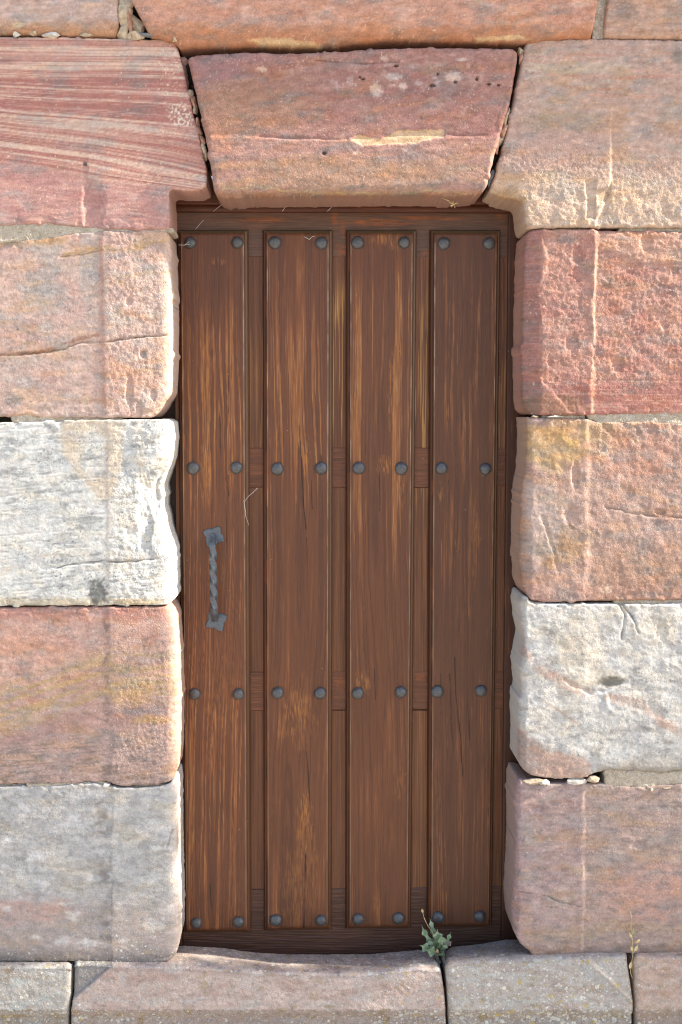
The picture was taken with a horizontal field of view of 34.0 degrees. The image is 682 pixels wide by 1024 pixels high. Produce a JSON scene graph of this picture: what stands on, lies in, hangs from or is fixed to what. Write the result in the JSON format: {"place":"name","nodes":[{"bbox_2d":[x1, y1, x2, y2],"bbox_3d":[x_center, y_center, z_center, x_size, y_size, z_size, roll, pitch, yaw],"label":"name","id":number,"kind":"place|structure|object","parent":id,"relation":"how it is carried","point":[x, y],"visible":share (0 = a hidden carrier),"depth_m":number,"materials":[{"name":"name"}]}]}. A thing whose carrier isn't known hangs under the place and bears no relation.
{"place":"outdoors","nodes":[
{"label":"outdoors","id":0,"kind":"place"},
{"bbox_3d":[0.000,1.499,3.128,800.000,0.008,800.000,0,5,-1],"label":"ground","id":1,"kind":"structure","parent":0,"visible":0},
{"bbox_2d":[0,0,681,961],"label":"stone wall","id":2,"kind":"structure","parent":1,"relation":"on","point":[554,126],"depth_m":2.97,"materials":[{"name":"stone"}]},
{"bbox_2d":[153,181,530,945],"bbox_3d":[0.003,0.252,3.221,1.193,2.349,0.113,0,5,-1],"label":"door frame","id":3,"kind":"object","parent":2,"relation":"attached to","point":[477,207],"visible":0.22,"depth_m":3.15,"materials":[{"name":"wood"}]},
{"bbox_2d":[174,213,507,954],"bbox_3d":[0.009,0.293,3.186,0.964,2.266,0.098,0,5,-1],"label":"wooden door","id":4,"kind":"structure","parent":3,"relation":"attached to","point":[340,408],"depth_m":3.17,"materials":[{"name":"wood"}]},
{"bbox_2d":[177,230,251,931],"bbox_3d":[-0.359,0.223,3.170,0.206,2.015,0.050,0,5,-1],"label":"door panel","id":5,"kind":"structure","parent":4,"relation":"in","point":[213,270],"depth_m":3.16,"materials":[{"name":"wood"}]},
{"bbox_2d":[262,230,332,929],"bbox_3d":[-0.124,0.221,3.175,0.204,2.013,0.050,0,5,-1],"label":"door panel","id":6,"kind":"structure","parent":4,"relation":"in","point":[298,270],"depth_m":3.16,"materials":[{"name":"wood"}]},
{"bbox_2d":[345,230,416,928],"bbox_3d":[0.112,0.219,3.181,0.198,2.011,0.050,0,5,-1],"label":"door panel","id":7,"kind":"structure","parent":4,"relation":"in","point":[381,264],"depth_m":3.17,"materials":[{"name":"wood"}]},
{"bbox_2d":[426,230,499,926],"bbox_3d":[0.345,0.217,3.186,0.198,2.010,0.052,0,5,-1],"label":"door panel","id":8,"kind":"structure","parent":4,"relation":"in","point":[464,265],"depth_m":3.17,"materials":[{"name":"wood"}]},
{"bbox_2d":[0,939,681,1023],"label":"stone doorstep","id":9,"kind":"object","parent":1,"relation":"on","point":[507,982],"visible":0.82,"depth_m":3.09,"materials":[{"name":"stone"}]},
{"bbox_2d":[420,909,451,962],"bbox_3d":[0.264,1.203,3.160,0.084,0.146,0.067,3,6,27],"label":"leafy weed","id":10,"kind":"object","parent":9,"relation":"on","point":[437,940],"visible":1,"depth_m":3.16,"materials":[{"name":"green plant"}]},
{"bbox_2d":[629,911,643,977],"bbox_3d":[0.821,1.203,3.098,0.044,0.188,0.023,4,6,38],"label":"dry sprig","id":11,"kind":"object","parent":9,"relation":"on","point":[635,949],"visible":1,"depth_m":3.10,"materials":[{"name":"plant"}]}
]}

